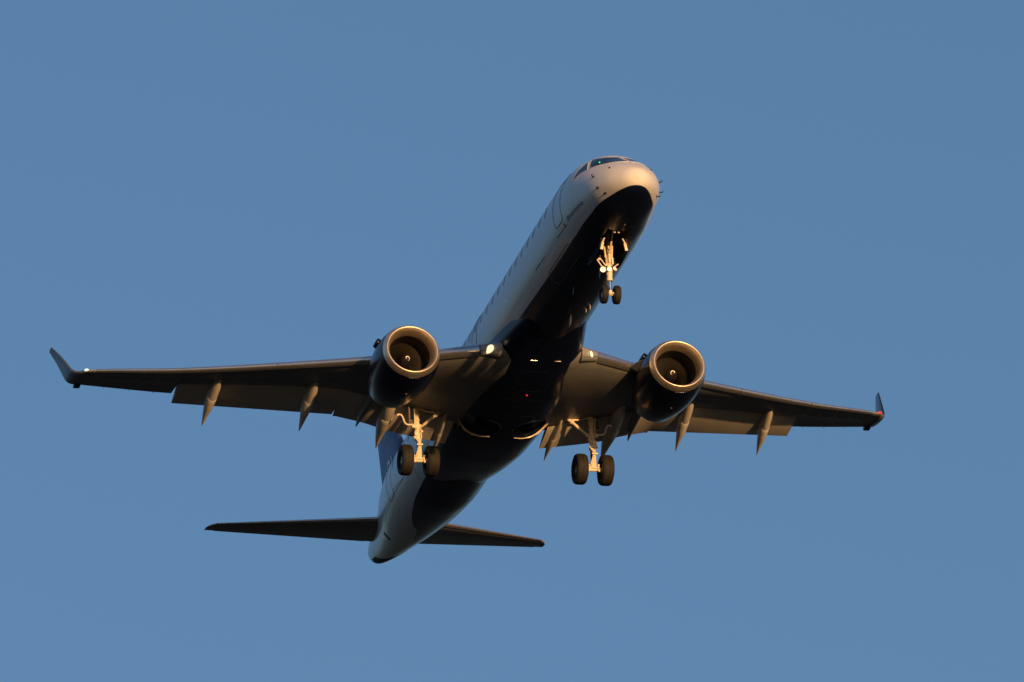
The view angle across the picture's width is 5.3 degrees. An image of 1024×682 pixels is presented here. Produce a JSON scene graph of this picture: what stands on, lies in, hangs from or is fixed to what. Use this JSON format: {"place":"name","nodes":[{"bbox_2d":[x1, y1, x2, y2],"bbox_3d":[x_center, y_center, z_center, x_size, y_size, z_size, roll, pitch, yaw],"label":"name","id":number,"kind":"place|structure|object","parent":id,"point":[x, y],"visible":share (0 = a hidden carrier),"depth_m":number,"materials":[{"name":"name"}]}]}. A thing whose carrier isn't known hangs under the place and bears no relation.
{"place":"outdoors","nodes":[
{"label":"outdoors","id":0,"kind":"place"},
{"bbox_2d":[49,156,884,563],"bbox_3d":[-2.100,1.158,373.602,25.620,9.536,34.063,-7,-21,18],"label":"airplane","id":1,"kind":"object","parent":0,"point":[513,376],"visible":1,"depth_m":368.63,"materials":[{"name":"metal"}]},
{"bbox_2d":[0,0,1023,681],"label":"sky","id":2,"kind":"structure","parent":0,"point":[837,219],"materials":[{"name":"blue"}]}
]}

